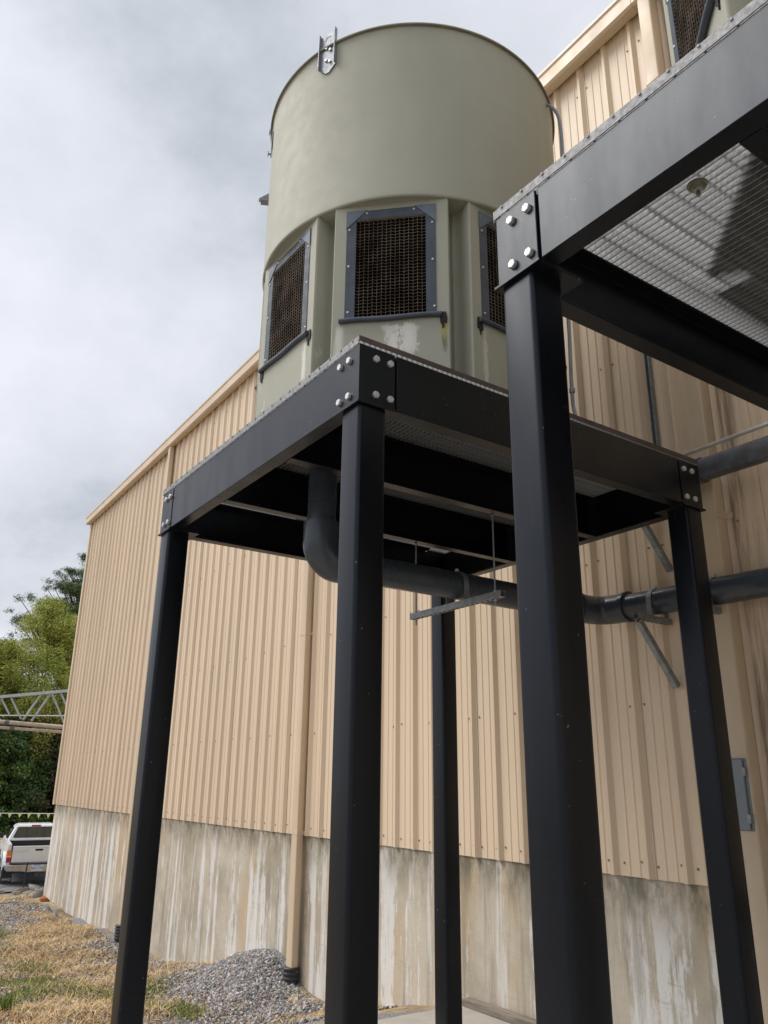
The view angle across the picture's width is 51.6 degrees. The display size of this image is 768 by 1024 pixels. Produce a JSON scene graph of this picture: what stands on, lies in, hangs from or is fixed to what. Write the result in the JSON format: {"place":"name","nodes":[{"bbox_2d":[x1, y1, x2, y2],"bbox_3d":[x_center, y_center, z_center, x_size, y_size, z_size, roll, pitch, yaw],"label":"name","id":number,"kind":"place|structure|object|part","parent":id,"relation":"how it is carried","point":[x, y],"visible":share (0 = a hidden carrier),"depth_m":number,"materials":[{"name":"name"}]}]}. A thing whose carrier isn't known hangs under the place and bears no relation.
{"place":"outdoors","nodes":[
{"label":"outdoors","id":0,"kind":"place"},
{"bbox_2d":[0,872,45,891],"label":"road","id":1,"kind":"structure","parent":0,"point":[17,879],"depth_m":23.87,"materials":[{"name":"grey asphalt"}]},
{"bbox_2d":[0,822,52,883],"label":"pickup truck","id":2,"kind":"object","parent":1,"relation":"on","point":[22,845],"visible":0.69,"depth_m":22.97,"materials":[{"name":"white paint"}]},
{"bbox_3d":[-10.878,9.997,24.796,1.260,0.308,0.152,10,-21,-25],"label":"rear window","id":3,"kind":"part","parent":2,"relation":"part of","materials":[{"name":"black glass"}]},
{"bbox_3d":[-17.432,8.838,25.200,0.180,5.466,0.180,13,-22,-32],"label":"bridge post","id":4,"kind":"object","parent":1,"relation":"on","visible":0},
{"bbox_2d":[0,689,67,721],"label":"pipe bridge","id":5,"kind":"structure","parent":4,"relation":"attached to","point":[52,693],"depth_m":25.97,"materials":[{"name":"grey paint"}]},
{"bbox_2d":[0,726,61,732],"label":"beige pipe","id":6,"kind":"object","parent":5,"relation":"hanging from","point":[30,729],"visible":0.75,"depth_m":25.95,"materials":[{"name":"metal"}]},
{"bbox_2d":[0,720,62,728],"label":"beige pipe","id":7,"kind":"object","parent":5,"relation":"hanging from","point":[21,723],"visible":0.75,"depth_m":25.93,"materials":[{"name":"metal"}]},
{"bbox_2d":[0,894,383,1023],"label":"dry grass","id":8,"kind":"structure","parent":0,"point":[43,929],"depth_m":10.74,"materials":[{"name":"plant"}]},
{"bbox_2d":[0,887,434,1023],"bbox_3d":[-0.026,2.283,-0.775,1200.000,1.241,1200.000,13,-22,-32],"label":"ground","id":9,"kind":"structure","parent":0,"point":[382,1014],"depth_m":10.78,"materials":[{"name":"grey gravel"}]},
{"bbox_2d":[0,988,19,1012],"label":"grass tuft","id":10,"kind":"object","parent":9,"relation":"on","point":[4,1004],"visible":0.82,"depth_m":8.29,"materials":[{"name":"plant"}]},
{"bbox_2d":[10,891,20,895],"bbox_3d":[-9.711,10.103,20.953,0.280,0.174,0.385,12,-22,-29],"label":"rock","id":11,"kind":"object","parent":9,"relation":"on","point":[15,893],"visible":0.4,"depth_m":20.88,"materials":[{"name":"grey stone"}]},
{"bbox_2d":[14,887,30,893],"bbox_3d":[-9.841,10.304,21.534,0.419,0.227,0.394,-17,-35,28],"label":"rock","id":12,"kind":"object","parent":9,"relation":"on","point":[22,889],"visible":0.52,"depth_m":21.42,"materials":[{"name":"grey stone"}]},
{"bbox_2d":[23,862,27,887],"bbox_3d":[-9.744,9.999,21.509,0.097,0.932,0.034,-13,-23,35],"label":"black stake","id":13,"kind":"object","parent":9,"relation":"on","point":[25,874],"visible":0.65,"depth_m":21.54,"materials":[{"name":"plastic"}]},
{"bbox_2d":[0,813,53,817],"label":"pennant string","id":14,"kind":"object","parent":9,"relation":"on","point":[29,814],"visible":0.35,"depth_m":34.05,"materials":[{"name":"grey paint"}]},
{"bbox_2d":[22,890,33,894],"bbox_3d":[-9.136,10.032,20.762,0.701,0.188,0.368,5,-14,6],"label":"rock","id":15,"kind":"object","parent":9,"relation":"on","point":[29,892],"visible":0.14,"depth_m":20.80,"materials":[{"name":"grey stone"}]},
{"bbox_2d":[28,884,39,889],"bbox_3d":[-9.755,10.470,22.117,0.621,0.167,0.302,-2,-25,45],"label":"rock","id":16,"kind":"object","parent":9,"relation":"on","point":[33,887],"visible":0.68,"depth_m":22.02,"materials":[{"name":"grey stone"}]},
{"bbox_2d":[32,889,43,897],"bbox_3d":[-8.250,9.146,18.930,0.236,0.276,0.271,-11,-16,37],"label":"rock","id":17,"kind":"object","parent":9,"relation":"on","point":[37,893],"visible":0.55,"depth_m":18.86,"materials":[{"name":"grey stone"}]},
{"bbox_2d":[2,552,86,705],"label":"pine tree","id":18,"kind":"object","parent":9,"relation":"on","point":[72,588],"visible":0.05,"depth_m":56.25,"materials":[{"name":"green plant"}]},
{"bbox_2d":[39,895,49,901],"bbox_3d":[-7.736,8.862,18.070,0.219,0.227,0.234,-2,-17,39],"label":"orange rock","id":19,"kind":"object","parent":9,"relation":"on","point":[43,898],"visible":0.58,"depth_m":18.02,"materials":[{"name":"orange stone"}]},
{"bbox_2d":[42,905,49,910],"bbox_3d":[-7.252,8.508,17.013,0.226,0.140,0.165,-41,-45,63],"label":"rock","id":20,"kind":"object","parent":9,"relation":"on","point":[46,907],"visible":0.79,"depth_m":16.98,"materials":[{"name":"grey stone"}]},
{"bbox_2d":[0,926,215,1022],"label":"green grass","id":21,"kind":"structure","parent":9,"relation":"on","point":[182,1010],"depth_m":9.41,"materials":[{"name":"plant"}]},
{"bbox_2d":[86,948,324,1023],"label":"gravel pile","id":22,"kind":"object","parent":9,"relation":"on","point":[273,964],"visible":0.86,"depth_m":8.76,"materials":[{"name":"gravel"}]},
{"bbox_2d":[43,0,767,1023],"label":"metal building","id":23,"kind":"structure","parent":9,"relation":"on","point":[245,846],"depth_m":7.68,"materials":[{"name":"metal"}]},
{"bbox_2d":[303,468,767,624],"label":"drain pipe","id":24,"kind":"object","parent":23,"relation":"attached to","point":[321,538],"visible":0.77,"depth_m":5.04,"materials":[{"name":"grey plastic"}]},
{"bbox_2d":[643,354,660,445],"bbox_3d":[2.072,-0.900,6.146,0.041,1.600,0.041,13,-22,-32],"label":"wall strut","id":25,"kind":"object","parent":23,"relation":"attached to","point":[652,400],"depth_m":6.13,"materials":[{"name":"metal"}]},
{"bbox_2d":[633,586,680,688],"bbox_3d":[1.884,0.853,5.511,0.393,0.709,0.041,13,-22,-32],"label":"pipe bracket","id":26,"kind":"object","parent":23,"relation":"attached to","point":[640,618],"visible":0.86,"depth_m":5.47,"materials":[{"name":"metal"}]},
{"bbox_2d":[641,525,672,572],"bbox_3d":[1.920,0.173,5.698,0.392,0.483,0.041,13,-22,-32],"label":"pipe bracket","id":27,"kind":"object","parent":23,"relation":"attached to","point":[657,548],"visible":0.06,"depth_m":5.69,"materials":[{"name":"metal"}]},
{"bbox_2d":[709,574,721,614],"bbox_3d":[2.151,0.534,5.222,0.340,0.267,0.041,13,-22,-32],"label":"pipe bracket","id":28,"kind":"object","parent":23,"relation":"attached to","point":[717,610],"visible":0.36,"depth_m":5.19,"materials":[{"name":"metal"}]},
{"bbox_2d":[683,422,767,455],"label":"conduit","id":29,"kind":"object","parent":23,"relation":"attached to","point":[730,437],"visible":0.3,"depth_m":5.14,"materials":[{"name":"grey metal"}]},
{"bbox_2d":[696,435,767,483],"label":"supply pipe","id":30,"kind":"object","parent":23,"relation":"attached to","point":[736,458],"visible":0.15,"depth_m":5.14,"materials":[{"name":"plastic"}]},
{"bbox_2d":[731,758,754,831],"bbox_3d":[2.218,1.744,4.908,0.168,0.420,0.176,13,-22,-32],"label":"electrical box","id":31,"kind":"object","parent":23,"relation":"attached to","point":[743,796],"visible":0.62,"depth_m":4.83,"materials":[{"name":"metal"}]},
{"bbox_2d":[731,759,751,829],"bbox_3d":[2.155,1.733,4.878,0.016,0.408,0.159,13,-22,-32],"label":"box door","id":32,"kind":"structure","parent":31,"relation":"in","point":[739,781],"depth_m":4.83,"materials":[{"name":"grey metal"}]},
{"bbox_2d":[378,1006,510,1023],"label":"concrete pad","id":33,"kind":"object","parent":9,"relation":"on","point":[470,1016],"visible":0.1,"depth_m":6.19,"materials":[{"name":"grey concrete"}]},
{"bbox_2d":[110,335,763,1023],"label":"steel platform","id":34,"kind":"structure","parent":33,"relation":"on","point":[408,449],"depth_m":4.62,"materials":[{"name":"metal"}]},
{"bbox_2d":[255,22,566,417],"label":"cooling tower","id":35,"kind":"structure","parent":34,"relation":"on","point":[408,159],"depth_m":5.26,"materials":[{"name":"metal"}]},
{"bbox_2d":[546,103,577,415],"bbox_3d":[1.260,-1.731,5.605,0.243,2.995,0.061,-15,-24,38],"label":"tower conduit","id":36,"kind":"object","parent":35,"relation":"attached to","point":[571,388],"visible":0.57,"depth_m":5.40,"materials":[{"name":"metal"}]},
{"bbox_2d":[410,514,505,624],"bbox_3d":[0.468,0.399,5.333,0.041,0.604,0.940,13,-22,-32],"label":"pipe hanger","id":37,"kind":"object","parent":34,"relation":"hanging from","point":[467,601],"visible":0.91,"depth_m":5.19,"materials":[{"name":"metal"}]},
{"bbox_2d":[462,997,535,1023],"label":"concrete curb","id":38,"kind":"structure","parent":33,"relation":"on","point":[503,1014],"depth_m":6.25,"materials":[{"name":"beige concrete"}]},
{"bbox_2d":[0,0,613,716],"label":"sky","id":39,"kind":"structure","parent":0,"point":[135,140],"materials":[{"name":"grey"}]},
{"bbox_2d":[493,0,767,1023],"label":"steel platform","id":40,"kind":"structure","parent":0,"point":[639,222],"depth_m":2.53,"materials":[{"name":"metal"}]},
{"bbox_2d":[661,0,752,65],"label":"cooling tower","id":41,"kind":"structure","parent":40,"relation":"on","point":[691,25],"depth_m":3.26,"materials":[{"name":"metal"}]},
{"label":"grass bank","id":42,"kind":"structure","parent":0,"visible":0},
{"bbox_2d":[0,804,14,826],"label":"shrub","id":43,"kind":"object","parent":42,"relation":"on","point":[4,817],"visible":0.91,"depth_m":41.42,"materials":[{"name":"green plant"}]},
{"bbox_2d":[0,637,36,776],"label":"feathery tree","id":44,"kind":"object","parent":42,"relation":"on","point":[15,679],"visible":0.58,"depth_m":46.09,"materials":[{"name":"green plant"}]},
{"bbox_2d":[0,779,50,835],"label":"shrub","id":45,"kind":"object","parent":42,"relation":"on","point":[30,793],"visible":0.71,"depth_m":42.27,"materials":[{"name":"green plant"}]},
{"bbox_2d":[0,724,55,822],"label":"broadleaf tree","id":46,"kind":"object","parent":42,"relation":"on","point":[15,746],"visible":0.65,"depth_m":43.34,"materials":[{"name":"green plant"}]},
{"bbox_2d":[0,593,77,773],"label":"feathery tree","id":47,"kind":"object","parent":42,"relation":"on","point":[59,633],"visible":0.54,"depth_m":47.65,"materials":[{"name":"green plant"}]},
{"bbox_2d":[32,775,55,822],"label":"shrub","id":48,"kind":"object","parent":42,"relation":"on","point":[51,783],"visible":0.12,"depth_m":44.01,"materials":[{"name":"green plant"}]},
{"bbox_2d":[29,712,64,821],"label":"broadleaf tree","id":49,"kind":"object","parent":42,"relation":"on","point":[54,747],"visible":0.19,"depth_m":45.37,"materials":[{"name":"green plant"}]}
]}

